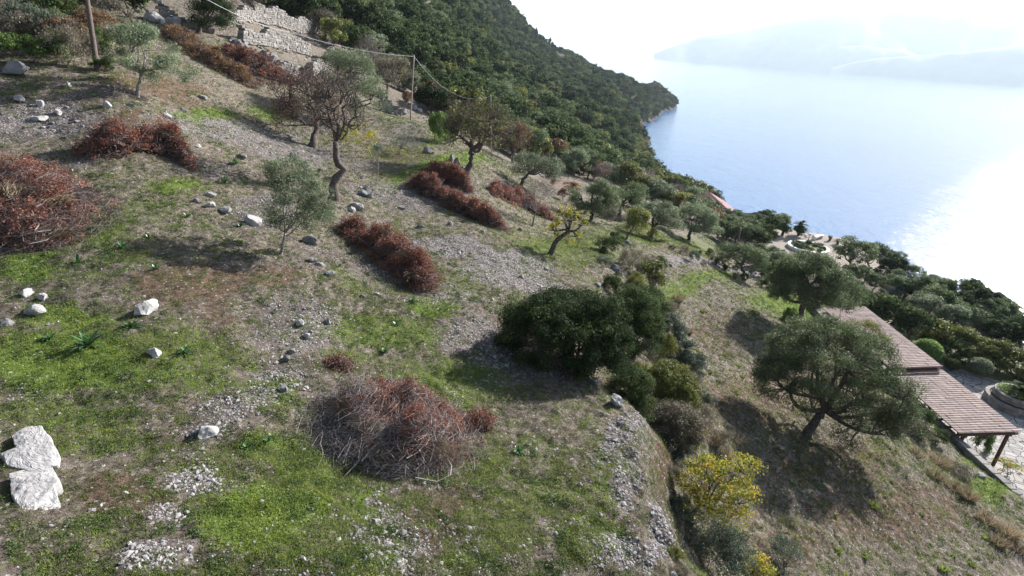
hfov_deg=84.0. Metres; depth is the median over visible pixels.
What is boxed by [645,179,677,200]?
olive tree
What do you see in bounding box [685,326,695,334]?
dry grass clump
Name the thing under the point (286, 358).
rock
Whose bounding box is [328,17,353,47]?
woodland tree
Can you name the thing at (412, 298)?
strap leaved plant
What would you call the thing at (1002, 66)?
headland
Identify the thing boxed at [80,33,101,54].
scrub bush
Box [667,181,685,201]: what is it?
bare tree
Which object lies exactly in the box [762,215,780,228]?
evergreen tree
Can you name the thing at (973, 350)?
woodland tree
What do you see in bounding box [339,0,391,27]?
evergreen tree
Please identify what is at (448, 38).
evergreen tree
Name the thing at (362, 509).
grass
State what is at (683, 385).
yellowing bush
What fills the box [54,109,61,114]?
rock
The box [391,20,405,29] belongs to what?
evergreen tree
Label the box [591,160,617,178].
bare tree
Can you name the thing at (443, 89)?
evergreen tree
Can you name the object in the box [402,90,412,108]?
autumn tree
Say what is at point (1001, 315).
olive tree
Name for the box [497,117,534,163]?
bare tree
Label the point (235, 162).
strap leaved plant
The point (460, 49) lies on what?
evergreen tree
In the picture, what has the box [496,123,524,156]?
olive tree
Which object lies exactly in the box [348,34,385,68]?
grey tree
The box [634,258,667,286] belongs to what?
tree
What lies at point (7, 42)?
leafy bush
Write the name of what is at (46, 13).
grey green bush
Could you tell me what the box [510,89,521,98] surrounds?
olive tree
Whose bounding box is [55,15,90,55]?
scrub bush
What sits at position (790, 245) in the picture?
ring planter
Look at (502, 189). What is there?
brush pile
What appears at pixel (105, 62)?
bush
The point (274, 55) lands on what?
rock outcrop
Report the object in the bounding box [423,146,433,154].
rock
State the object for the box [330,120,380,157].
yellow sapling
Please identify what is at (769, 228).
evergreen tree
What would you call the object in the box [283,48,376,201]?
bare tree
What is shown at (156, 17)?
rock outcrop
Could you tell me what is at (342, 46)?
cable
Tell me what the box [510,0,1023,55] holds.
sky
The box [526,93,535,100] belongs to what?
evergreen tree
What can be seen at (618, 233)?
bush
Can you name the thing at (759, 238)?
evergreen tree
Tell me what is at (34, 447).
rock
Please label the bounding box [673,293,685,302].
dry grass clump
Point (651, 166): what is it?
evergreen tree
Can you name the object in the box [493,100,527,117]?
evergreen tree
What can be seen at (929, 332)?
woodland tree
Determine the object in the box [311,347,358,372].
brush pile
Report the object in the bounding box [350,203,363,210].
rock
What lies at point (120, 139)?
brush pile
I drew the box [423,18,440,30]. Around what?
evergreen tree
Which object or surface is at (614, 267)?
rock
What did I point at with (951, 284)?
evergreen tree
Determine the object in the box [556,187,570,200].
autumn tree
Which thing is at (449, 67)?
woodland tree
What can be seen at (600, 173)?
autumn tree
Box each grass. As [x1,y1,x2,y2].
[0,7,1023,575]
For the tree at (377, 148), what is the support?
on the ground at (1008, 566)
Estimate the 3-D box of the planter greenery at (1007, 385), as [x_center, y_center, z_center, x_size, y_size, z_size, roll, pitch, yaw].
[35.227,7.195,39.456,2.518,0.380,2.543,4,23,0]
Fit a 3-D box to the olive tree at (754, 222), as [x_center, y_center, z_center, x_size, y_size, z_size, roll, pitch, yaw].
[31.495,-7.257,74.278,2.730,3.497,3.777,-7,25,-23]
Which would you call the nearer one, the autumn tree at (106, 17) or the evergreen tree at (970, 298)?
the autumn tree at (106, 17)
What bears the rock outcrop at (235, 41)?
on the ground at (1008, 566)
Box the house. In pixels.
[703,192,733,211]
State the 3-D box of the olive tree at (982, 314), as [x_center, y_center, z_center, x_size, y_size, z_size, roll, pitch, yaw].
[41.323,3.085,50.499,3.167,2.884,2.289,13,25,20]
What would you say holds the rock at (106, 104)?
on the ground at (1008, 566)
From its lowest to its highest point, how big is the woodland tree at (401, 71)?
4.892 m
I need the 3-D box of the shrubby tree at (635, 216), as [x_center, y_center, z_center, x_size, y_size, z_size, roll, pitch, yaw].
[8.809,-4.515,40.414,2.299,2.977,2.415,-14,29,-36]
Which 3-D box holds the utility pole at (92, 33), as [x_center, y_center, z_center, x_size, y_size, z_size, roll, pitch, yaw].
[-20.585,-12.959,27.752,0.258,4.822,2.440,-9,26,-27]
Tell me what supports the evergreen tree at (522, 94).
on the ground at (1008, 566)
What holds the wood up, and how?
on the ground at (1008, 566)
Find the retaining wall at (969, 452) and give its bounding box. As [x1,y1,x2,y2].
[808,305,1023,499]
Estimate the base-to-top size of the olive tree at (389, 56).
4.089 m
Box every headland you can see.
[754,45,918,66]
[831,44,1023,86]
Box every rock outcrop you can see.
[143,12,180,25]
[228,36,248,48]
[260,50,281,62]
[408,105,421,111]
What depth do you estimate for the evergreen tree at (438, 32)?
120.57 m
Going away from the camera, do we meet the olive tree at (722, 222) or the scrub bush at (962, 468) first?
the scrub bush at (962, 468)
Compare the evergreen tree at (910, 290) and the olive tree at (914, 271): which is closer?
the evergreen tree at (910, 290)
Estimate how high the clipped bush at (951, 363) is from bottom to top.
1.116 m
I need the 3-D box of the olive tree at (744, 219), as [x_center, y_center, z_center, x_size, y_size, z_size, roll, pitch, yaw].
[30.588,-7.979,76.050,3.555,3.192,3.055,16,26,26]
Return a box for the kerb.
[938,362,1002,382]
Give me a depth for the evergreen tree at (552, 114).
114.56 m
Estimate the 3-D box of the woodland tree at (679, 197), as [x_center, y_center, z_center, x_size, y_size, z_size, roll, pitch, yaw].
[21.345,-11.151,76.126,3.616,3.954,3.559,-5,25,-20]
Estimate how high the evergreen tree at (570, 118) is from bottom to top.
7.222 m
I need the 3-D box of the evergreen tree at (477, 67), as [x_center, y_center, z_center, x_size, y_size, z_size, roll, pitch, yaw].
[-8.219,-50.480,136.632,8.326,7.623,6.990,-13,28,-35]
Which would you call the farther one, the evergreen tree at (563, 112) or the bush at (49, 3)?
the evergreen tree at (563, 112)
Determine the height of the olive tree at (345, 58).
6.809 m
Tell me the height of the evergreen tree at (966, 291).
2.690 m
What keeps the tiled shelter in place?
on the patio
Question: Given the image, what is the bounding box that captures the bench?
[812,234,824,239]
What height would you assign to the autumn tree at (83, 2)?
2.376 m
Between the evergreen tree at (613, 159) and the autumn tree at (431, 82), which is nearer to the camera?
the autumn tree at (431, 82)
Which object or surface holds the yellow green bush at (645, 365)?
on the ground at (1008, 566)
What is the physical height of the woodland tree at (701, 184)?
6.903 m
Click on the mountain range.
(813, 43)
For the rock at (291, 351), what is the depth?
13.74 m
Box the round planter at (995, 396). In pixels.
[982,383,1023,418]
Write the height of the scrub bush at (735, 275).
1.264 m
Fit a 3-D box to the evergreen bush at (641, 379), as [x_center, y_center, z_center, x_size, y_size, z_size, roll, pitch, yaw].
[3.726,3.163,17.596,1.735,1.729,1.934,4,23,0]
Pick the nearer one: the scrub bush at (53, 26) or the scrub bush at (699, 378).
the scrub bush at (699, 378)
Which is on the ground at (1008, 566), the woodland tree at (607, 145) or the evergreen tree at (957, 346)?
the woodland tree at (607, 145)
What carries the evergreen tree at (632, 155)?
on the ground at (1008, 566)
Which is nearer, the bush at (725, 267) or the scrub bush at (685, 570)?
the scrub bush at (685, 570)
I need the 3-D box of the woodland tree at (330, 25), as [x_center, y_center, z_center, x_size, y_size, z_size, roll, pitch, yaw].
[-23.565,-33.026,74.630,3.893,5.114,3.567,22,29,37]
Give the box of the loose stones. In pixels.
[0,4,1017,575]
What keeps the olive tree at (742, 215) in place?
on the ground at (1008, 566)
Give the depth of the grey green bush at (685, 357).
25.49 m
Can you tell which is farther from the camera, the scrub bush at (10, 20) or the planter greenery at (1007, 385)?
the planter greenery at (1007, 385)
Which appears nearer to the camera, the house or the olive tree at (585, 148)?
the olive tree at (585, 148)
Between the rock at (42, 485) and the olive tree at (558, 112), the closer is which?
the rock at (42, 485)
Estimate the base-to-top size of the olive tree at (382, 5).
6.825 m
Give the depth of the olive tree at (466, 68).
109.52 m
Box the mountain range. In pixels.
[653,6,1023,71]
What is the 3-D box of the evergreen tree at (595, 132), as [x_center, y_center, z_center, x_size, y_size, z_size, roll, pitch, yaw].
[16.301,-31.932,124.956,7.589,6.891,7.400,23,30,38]
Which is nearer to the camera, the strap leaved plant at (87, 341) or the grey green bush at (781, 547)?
the strap leaved plant at (87, 341)
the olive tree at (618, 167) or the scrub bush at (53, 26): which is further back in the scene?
the olive tree at (618, 167)
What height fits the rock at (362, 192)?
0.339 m
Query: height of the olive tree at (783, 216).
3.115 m
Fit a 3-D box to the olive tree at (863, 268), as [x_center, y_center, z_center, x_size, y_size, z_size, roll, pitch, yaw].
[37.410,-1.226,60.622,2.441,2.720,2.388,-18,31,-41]
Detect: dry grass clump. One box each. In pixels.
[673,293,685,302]
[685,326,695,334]
[706,424,727,445]
[717,445,734,461]
[728,430,749,445]
[909,445,925,458]
[920,463,948,481]
[927,448,958,468]
[942,471,971,492]
[956,483,984,502]
[971,504,1006,526]
[987,532,1012,551]
[990,515,1023,540]
[1007,534,1023,555]
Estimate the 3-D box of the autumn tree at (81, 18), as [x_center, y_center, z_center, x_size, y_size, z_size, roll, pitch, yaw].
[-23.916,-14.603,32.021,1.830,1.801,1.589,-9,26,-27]
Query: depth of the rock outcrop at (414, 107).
63.91 m
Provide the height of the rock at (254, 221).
0.432 m
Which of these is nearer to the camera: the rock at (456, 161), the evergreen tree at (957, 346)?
the rock at (456, 161)
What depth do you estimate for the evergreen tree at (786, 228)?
78.24 m
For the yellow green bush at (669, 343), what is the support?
on the ground at (1008, 566)
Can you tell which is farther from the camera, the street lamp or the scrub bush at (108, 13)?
the street lamp
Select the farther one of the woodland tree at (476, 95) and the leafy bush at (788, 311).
the woodland tree at (476, 95)
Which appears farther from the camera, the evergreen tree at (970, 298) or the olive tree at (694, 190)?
the olive tree at (694, 190)
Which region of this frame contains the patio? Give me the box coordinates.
[879,361,1023,494]
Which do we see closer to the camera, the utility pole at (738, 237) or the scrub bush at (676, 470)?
the scrub bush at (676, 470)
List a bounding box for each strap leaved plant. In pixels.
[40,333,56,341]
[68,328,104,354]
[70,254,82,265]
[117,240,129,247]
[118,319,142,327]
[178,346,192,356]
[215,176,236,184]
[231,158,241,164]
[241,443,250,449]
[393,320,403,326]
[406,296,416,302]
[513,444,525,454]
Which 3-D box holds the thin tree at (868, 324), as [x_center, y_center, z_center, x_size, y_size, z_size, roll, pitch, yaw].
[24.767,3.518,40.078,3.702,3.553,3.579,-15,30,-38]
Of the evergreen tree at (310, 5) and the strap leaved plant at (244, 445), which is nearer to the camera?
the strap leaved plant at (244, 445)
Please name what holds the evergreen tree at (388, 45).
on the ground at (1008, 566)
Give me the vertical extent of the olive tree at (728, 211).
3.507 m
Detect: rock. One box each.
[0,318,14,326]
[0,426,60,469]
[1,60,29,74]
[9,466,63,510]
[13,95,24,101]
[20,288,33,297]
[23,304,45,315]
[30,115,48,120]
[35,100,43,106]
[37,293,47,300]
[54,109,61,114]
[102,100,111,108]
[134,298,158,315]
[146,348,161,358]
[163,112,171,118]
[197,95,207,99]
[197,426,218,438]
[204,201,215,206]
[205,192,216,196]
[219,206,231,213]
[237,153,246,159]
[244,214,261,226]
[278,384,287,391]
[282,355,289,361]
[287,348,295,353]
[296,320,303,325]
[302,234,316,245]
[302,333,309,338]
[309,257,317,262]
[315,262,324,267]
[323,318,330,323]
[324,270,334,276]
[348,206,355,212]
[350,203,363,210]
[357,189,367,196]
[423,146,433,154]
[448,154,454,162]
[453,158,460,165]
[588,377,599,385]
[610,264,620,271]
[610,393,622,406]
[977,472,985,478]
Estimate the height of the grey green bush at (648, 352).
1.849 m
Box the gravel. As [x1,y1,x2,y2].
[0,3,1016,575]
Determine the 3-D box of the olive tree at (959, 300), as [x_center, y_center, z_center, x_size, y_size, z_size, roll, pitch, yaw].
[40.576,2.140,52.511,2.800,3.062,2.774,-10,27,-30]
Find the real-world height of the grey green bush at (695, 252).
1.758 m
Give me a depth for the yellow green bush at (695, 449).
18.74 m
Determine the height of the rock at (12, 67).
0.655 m
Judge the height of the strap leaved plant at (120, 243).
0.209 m
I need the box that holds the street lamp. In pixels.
[804,233,814,250]
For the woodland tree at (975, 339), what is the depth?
45.38 m
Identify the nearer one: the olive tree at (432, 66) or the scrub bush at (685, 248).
the scrub bush at (685, 248)
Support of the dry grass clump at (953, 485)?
on the ground at (1008, 566)
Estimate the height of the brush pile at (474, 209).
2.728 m
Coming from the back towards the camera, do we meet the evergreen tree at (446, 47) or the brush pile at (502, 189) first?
the evergreen tree at (446, 47)
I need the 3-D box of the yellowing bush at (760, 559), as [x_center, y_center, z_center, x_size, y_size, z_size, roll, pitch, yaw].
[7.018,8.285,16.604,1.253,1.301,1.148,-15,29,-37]
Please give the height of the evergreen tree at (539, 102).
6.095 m
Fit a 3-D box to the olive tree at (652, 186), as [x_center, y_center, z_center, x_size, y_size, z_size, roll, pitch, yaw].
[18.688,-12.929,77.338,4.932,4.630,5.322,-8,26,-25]
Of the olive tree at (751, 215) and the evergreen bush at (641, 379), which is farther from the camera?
the olive tree at (751, 215)
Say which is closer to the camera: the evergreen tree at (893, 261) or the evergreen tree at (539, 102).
the evergreen tree at (893, 261)
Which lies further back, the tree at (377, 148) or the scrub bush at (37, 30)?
the tree at (377, 148)
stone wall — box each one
[154,0,214,33]
[222,4,262,26]
[229,25,311,57]
[248,1,320,35]
[254,60,299,77]
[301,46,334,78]
[340,66,375,80]
[377,94,402,115]
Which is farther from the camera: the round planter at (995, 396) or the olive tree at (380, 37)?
the olive tree at (380, 37)
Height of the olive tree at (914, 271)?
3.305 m
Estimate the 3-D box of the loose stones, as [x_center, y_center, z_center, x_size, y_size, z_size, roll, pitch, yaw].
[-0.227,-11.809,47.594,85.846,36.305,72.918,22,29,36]
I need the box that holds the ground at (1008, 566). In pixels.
[0,0,1023,575]
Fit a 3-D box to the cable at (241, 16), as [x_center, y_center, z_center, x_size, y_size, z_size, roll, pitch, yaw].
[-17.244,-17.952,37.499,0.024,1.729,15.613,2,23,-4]
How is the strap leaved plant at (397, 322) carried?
on the ground at (1008, 566)
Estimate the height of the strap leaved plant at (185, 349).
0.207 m
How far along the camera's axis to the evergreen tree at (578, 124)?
113.17 m
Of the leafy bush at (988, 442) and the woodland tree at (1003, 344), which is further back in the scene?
the woodland tree at (1003, 344)
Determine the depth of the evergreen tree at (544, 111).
114.60 m
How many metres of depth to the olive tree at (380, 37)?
78.43 m
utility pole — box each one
[85,0,100,71]
[410,56,414,118]
[734,227,740,251]
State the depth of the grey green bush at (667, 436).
17.30 m
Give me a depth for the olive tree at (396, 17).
100.64 m
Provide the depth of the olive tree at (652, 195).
76.50 m
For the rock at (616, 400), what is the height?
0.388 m
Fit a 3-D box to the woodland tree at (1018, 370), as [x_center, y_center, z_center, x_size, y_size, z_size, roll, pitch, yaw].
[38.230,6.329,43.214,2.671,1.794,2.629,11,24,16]
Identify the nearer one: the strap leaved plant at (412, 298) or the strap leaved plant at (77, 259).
the strap leaved plant at (77, 259)
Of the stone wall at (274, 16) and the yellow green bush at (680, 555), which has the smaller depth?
the yellow green bush at (680, 555)
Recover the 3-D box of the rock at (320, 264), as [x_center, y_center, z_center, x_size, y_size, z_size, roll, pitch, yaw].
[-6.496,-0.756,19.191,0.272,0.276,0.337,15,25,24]
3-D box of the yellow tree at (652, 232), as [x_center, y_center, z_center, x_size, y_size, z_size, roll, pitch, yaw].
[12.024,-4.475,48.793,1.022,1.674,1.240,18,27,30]
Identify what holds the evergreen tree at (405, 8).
on the ground at (1008, 566)
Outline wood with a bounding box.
[413,0,695,180]
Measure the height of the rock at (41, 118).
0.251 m
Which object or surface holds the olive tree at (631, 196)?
on the ground at (1008, 566)
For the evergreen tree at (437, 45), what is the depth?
105.17 m
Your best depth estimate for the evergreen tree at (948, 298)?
52.25 m
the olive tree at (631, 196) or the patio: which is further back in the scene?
the olive tree at (631, 196)
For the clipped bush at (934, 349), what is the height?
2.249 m
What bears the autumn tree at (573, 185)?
on the ground at (1008, 566)
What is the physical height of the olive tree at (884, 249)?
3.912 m
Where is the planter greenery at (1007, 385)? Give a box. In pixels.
[998,380,1023,400]
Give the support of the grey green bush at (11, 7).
on the ground at (1008, 566)
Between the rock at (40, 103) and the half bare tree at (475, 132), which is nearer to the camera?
the rock at (40, 103)
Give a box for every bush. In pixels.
[0,0,41,43]
[0,4,44,45]
[0,31,23,57]
[13,33,74,63]
[15,24,38,46]
[18,0,65,37]
[23,22,49,38]
[29,0,78,16]
[33,6,66,21]
[34,22,88,65]
[37,12,80,39]
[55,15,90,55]
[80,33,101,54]
[84,25,124,54]
[87,55,116,72]
[90,0,136,23]
[94,8,115,26]
[428,110,453,142]
[440,98,458,115]
[491,283,638,380]
[578,200,590,213]
[593,235,621,253]
[596,254,614,264]
[600,205,617,220]
[602,271,626,292]
[604,363,659,423]
[606,231,624,244]
[609,282,671,359]
[618,244,644,270]
[625,271,646,285]
[628,361,650,383]
[639,338,659,361]
[640,254,659,263]
[640,357,705,424]
[641,397,711,450]
[649,270,669,286]
[650,332,679,359]
[654,255,668,271]
[656,421,680,448]
[660,312,707,377]
[663,298,684,321]
[666,544,685,560]
[668,444,694,472]
[668,464,683,482]
[669,558,690,575]
[670,492,691,516]
[676,243,689,254]
[679,504,759,575]
[681,426,709,452]
[688,249,700,260]
[691,371,704,388]
[694,387,715,409]
[698,403,721,428]
[705,248,715,256]
[708,254,715,261]
[712,428,740,448]
[714,257,723,266]
[721,263,730,271]
[733,271,741,277]
[739,272,749,279]
[739,548,778,575]
[756,277,773,288]
[759,531,811,575]
[767,293,780,299]
[781,306,797,319]
[846,289,867,304]
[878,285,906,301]
[903,418,936,442]
[913,338,944,360]
[917,407,939,425]
[928,427,950,443]
[943,358,961,369]
[946,458,979,483]
[966,356,994,376]
[971,435,997,453]
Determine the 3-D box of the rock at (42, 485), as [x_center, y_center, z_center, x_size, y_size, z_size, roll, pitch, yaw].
[-6.849,2.969,8.218,1.333,0.383,0.547,23,30,38]
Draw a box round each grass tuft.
[868,498,882,509]
[939,562,950,572]
[968,561,977,567]
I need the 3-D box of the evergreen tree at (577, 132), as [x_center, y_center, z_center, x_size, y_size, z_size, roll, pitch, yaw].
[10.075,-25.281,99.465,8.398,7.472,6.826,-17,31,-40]
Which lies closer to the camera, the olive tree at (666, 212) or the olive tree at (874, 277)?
the olive tree at (666, 212)
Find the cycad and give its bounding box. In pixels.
[1001,380,1023,398]
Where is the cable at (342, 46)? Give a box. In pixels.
[290,32,402,55]
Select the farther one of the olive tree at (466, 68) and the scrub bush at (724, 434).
the olive tree at (466, 68)
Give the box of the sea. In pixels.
[574,51,1023,341]
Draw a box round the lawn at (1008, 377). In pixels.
[896,323,1023,383]
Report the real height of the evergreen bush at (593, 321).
2.975 m
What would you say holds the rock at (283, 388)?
on the ground at (1008, 566)
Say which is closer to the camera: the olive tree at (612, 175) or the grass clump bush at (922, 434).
the grass clump bush at (922, 434)
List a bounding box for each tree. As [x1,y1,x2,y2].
[17,0,83,16]
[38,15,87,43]
[67,12,104,28]
[74,6,118,26]
[77,0,104,8]
[96,0,156,23]
[98,17,201,97]
[180,0,240,37]
[228,0,268,15]
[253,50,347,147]
[257,0,276,4]
[258,153,339,254]
[266,0,292,7]
[273,0,323,18]
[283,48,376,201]
[291,0,328,14]
[301,7,342,39]
[315,0,342,18]
[318,15,347,45]
[319,45,393,131]
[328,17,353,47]
[332,0,346,15]
[338,24,373,51]
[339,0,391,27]
[340,0,369,16]
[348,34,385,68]
[356,31,389,58]
[357,24,383,33]
[357,53,419,92]
[360,14,395,39]
[369,143,385,184]
[371,8,392,18]
[371,43,397,57]
[375,46,407,65]
[378,0,394,9]
[378,52,400,78]
[382,9,402,26]
[382,57,418,68]
[384,4,394,8]
[385,26,415,46]
[387,0,419,18]
[387,7,405,22]
[387,57,414,89]
[387,125,423,154]
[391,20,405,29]
[396,44,430,64]
[400,70,420,93]
[401,18,431,32]
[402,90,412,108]
[406,14,431,24]
[407,67,427,88]
[409,26,435,54]
[411,73,436,89]
[412,36,439,65]
[413,6,425,15]
[413,85,450,113]
[416,23,441,36]
[417,65,432,75]
[420,77,457,111]
[422,79,440,110]
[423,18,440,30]
[424,59,445,75]
[425,31,443,43]
[425,92,519,174]
[428,71,468,83]
[429,37,444,60]
[431,85,454,111]
[435,50,470,74]
[439,60,457,74]
[440,32,455,50]
[442,43,450,50]
[446,86,489,127]
[450,81,487,116]
[451,74,482,91]
[452,67,493,90]
[453,46,462,54]
[457,66,476,73]
[459,54,472,67]
[470,61,492,78]
[474,55,492,66]
[474,59,492,76]
[480,99,513,122]
[481,88,506,104]
[489,83,515,95]
[489,117,527,149]
[491,74,507,80]
[493,72,516,85]
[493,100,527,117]
[494,79,514,87]
[494,118,531,150]
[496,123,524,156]
[497,94,526,106]
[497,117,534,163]
[505,148,569,187]
[506,97,533,116]
[510,86,527,98]
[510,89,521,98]
[512,90,526,99]
[513,172,561,226]
[515,108,528,119]
[518,125,549,152]
[520,116,536,125]
[522,98,538,111]
[523,101,544,111]
[524,137,553,158]
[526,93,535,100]
[527,122,568,157]
[528,108,543,120]
[529,116,573,155]
[533,100,547,107]
[539,107,550,116]
[542,137,568,158]
[542,203,589,255]
[544,112,567,123]
[546,108,561,115]
[548,106,567,117]
[550,147,574,162]
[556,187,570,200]
[558,146,593,176]
[561,114,579,123]
[563,181,580,192]
[564,122,592,139]
[566,144,595,175]
[566,175,622,220]
[567,136,615,171]
[569,121,588,132]
[572,141,599,173]
[579,160,606,181]
[581,148,606,179]
[586,129,601,135]
[591,148,622,175]
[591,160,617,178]
[591,164,607,182]
[592,133,606,141]
[594,161,615,182]
[602,136,615,145]
[602,145,624,159]
[603,143,612,149]
[605,171,627,185]
[608,180,649,215]
[611,160,647,186]
[613,164,636,175]
[618,157,637,166]
[620,206,651,239]
[621,149,644,161]
[632,158,654,171]
[632,199,686,237]
[633,173,653,193]
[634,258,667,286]
[636,175,664,203]
[638,168,658,178]
[640,166,652,174]
[642,159,656,175]
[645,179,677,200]
[646,192,662,202]
[647,226,659,238]
[652,167,664,176]
[655,166,668,175]
[660,190,686,208]
[661,171,681,189]
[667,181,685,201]
[670,176,690,192]
[673,449,767,534]
[674,199,725,240]
[678,194,698,203]
[682,186,707,195]
[683,175,693,181]
[688,179,716,191]
[690,198,715,223]
[700,206,725,219]
[707,185,718,195]
[712,219,727,237]
[713,200,723,209]
[713,241,772,279]
[716,225,732,241]
[718,214,732,226]
[720,208,743,214]
[722,219,750,243]
[723,222,762,243]
[726,213,740,221]
[734,211,748,219]
[739,216,750,221]
[744,213,756,218]
[746,219,762,241]
[748,224,773,246]
[749,309,938,456]
[751,246,769,268]
[754,213,764,220]
[756,243,767,248]
[757,209,776,217]
[758,258,778,277]
[761,223,779,239]
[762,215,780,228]
[764,245,870,330]
[766,245,778,254]
[769,251,787,258]
[774,213,791,223]
[775,218,793,235]
[776,224,791,233]
[792,220,810,235]
[793,225,805,235]
[832,235,882,264]
[839,316,892,355]
[842,262,861,278]
[856,264,873,282]
[860,291,920,332]
[861,241,890,266]
[865,272,887,289]
[872,254,914,276]
[879,249,909,269]
[882,273,908,295]
[885,273,906,287]
[889,268,906,276]
[890,305,944,338]
[897,279,917,298]
[902,261,927,279]
[902,282,924,297]
[903,290,946,313]
[911,274,940,294]
[914,326,942,342]
[915,274,939,278]
[919,283,956,296]
[921,318,962,345]
[924,328,957,348]
[929,302,979,326]
[930,294,965,317]
[933,275,950,283]
[939,279,960,290]
[940,296,970,317]
[941,339,972,360]
[947,291,965,302]
[955,291,974,305]
[957,278,991,291]
[957,325,980,343]
[958,307,995,330]
[958,326,982,342]
[958,340,994,359]
[962,290,978,300]
[965,336,1000,357]
[967,288,1006,310]
[970,302,988,310]
[976,307,1000,326]
[977,337,1003,360]
[979,319,1013,338]
[982,296,1023,317]
[983,338,1017,362]
[991,457,1023,475]
[992,313,1007,320]
[993,304,1023,318]
[993,348,1020,372]
[995,357,1023,379]
[998,314,1023,345]
[1005,346,1023,359]
[1010,328,1022,348]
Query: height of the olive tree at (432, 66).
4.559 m
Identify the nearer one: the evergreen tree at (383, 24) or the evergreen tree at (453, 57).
the evergreen tree at (383, 24)
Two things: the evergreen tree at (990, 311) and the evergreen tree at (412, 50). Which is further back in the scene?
the evergreen tree at (412, 50)
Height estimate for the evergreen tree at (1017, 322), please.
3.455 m
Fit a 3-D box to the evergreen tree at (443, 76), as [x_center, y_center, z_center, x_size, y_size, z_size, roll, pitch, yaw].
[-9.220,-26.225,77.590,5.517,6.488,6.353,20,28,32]
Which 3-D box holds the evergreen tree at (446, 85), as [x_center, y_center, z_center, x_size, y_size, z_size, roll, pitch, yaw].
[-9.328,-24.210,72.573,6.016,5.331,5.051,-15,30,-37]
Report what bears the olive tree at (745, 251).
on the ground at (1008, 566)
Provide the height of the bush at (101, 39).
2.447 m
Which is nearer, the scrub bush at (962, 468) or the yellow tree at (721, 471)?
the yellow tree at (721, 471)
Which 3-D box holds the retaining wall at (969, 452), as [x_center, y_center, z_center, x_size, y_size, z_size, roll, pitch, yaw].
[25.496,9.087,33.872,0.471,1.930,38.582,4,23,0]
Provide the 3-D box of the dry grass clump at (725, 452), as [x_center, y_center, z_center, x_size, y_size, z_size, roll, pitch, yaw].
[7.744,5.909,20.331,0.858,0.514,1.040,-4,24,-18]
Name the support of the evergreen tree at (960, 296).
on the ground at (1008, 566)
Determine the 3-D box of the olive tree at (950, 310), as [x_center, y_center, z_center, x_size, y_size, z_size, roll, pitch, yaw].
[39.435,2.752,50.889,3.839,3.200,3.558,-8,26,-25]
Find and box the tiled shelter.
[823,306,1020,465]
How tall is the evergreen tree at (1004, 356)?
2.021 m
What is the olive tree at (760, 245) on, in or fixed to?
on the ground at (1008, 566)
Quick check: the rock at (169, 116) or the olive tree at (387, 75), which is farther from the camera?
the olive tree at (387, 75)
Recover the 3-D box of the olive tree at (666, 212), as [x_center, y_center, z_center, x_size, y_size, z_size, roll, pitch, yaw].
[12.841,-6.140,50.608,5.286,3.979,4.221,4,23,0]
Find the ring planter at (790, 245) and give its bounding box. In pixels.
[787,240,829,254]
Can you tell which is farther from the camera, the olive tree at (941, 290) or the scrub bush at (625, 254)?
the olive tree at (941, 290)
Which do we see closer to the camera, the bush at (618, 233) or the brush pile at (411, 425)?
the brush pile at (411, 425)
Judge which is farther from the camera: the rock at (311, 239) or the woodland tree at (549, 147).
the woodland tree at (549, 147)
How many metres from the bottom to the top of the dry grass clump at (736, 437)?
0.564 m
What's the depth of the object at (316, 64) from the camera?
55.32 m
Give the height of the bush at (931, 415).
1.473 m
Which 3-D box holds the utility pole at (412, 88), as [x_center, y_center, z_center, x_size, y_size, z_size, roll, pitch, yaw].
[-9.748,-19.469,55.604,0.148,6.127,2.652,4,23,-1]
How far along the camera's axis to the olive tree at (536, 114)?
99.19 m
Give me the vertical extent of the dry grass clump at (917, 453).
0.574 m
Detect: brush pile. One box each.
[0,151,134,258]
[64,110,203,172]
[157,23,268,88]
[220,42,290,88]
[282,366,497,491]
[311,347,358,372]
[327,212,447,295]
[401,171,514,231]
[413,158,478,194]
[458,398,501,437]
[481,177,559,221]
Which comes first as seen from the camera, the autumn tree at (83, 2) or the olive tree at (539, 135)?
the autumn tree at (83, 2)
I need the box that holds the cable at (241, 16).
[208,0,286,31]
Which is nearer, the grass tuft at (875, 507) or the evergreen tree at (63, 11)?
the grass tuft at (875, 507)
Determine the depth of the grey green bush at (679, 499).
14.17 m
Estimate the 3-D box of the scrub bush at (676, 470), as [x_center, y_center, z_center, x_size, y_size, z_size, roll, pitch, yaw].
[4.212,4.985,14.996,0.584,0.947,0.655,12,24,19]
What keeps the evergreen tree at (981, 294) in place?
on the ground at (1008, 566)
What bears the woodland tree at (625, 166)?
on the ground at (1008, 566)
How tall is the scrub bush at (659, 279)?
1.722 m
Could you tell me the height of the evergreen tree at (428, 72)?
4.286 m
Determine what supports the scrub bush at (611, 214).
on the ground at (1008, 566)
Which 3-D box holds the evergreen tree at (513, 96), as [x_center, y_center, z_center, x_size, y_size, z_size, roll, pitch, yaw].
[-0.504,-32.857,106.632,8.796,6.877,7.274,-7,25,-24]
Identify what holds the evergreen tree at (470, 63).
on the ground at (1008, 566)

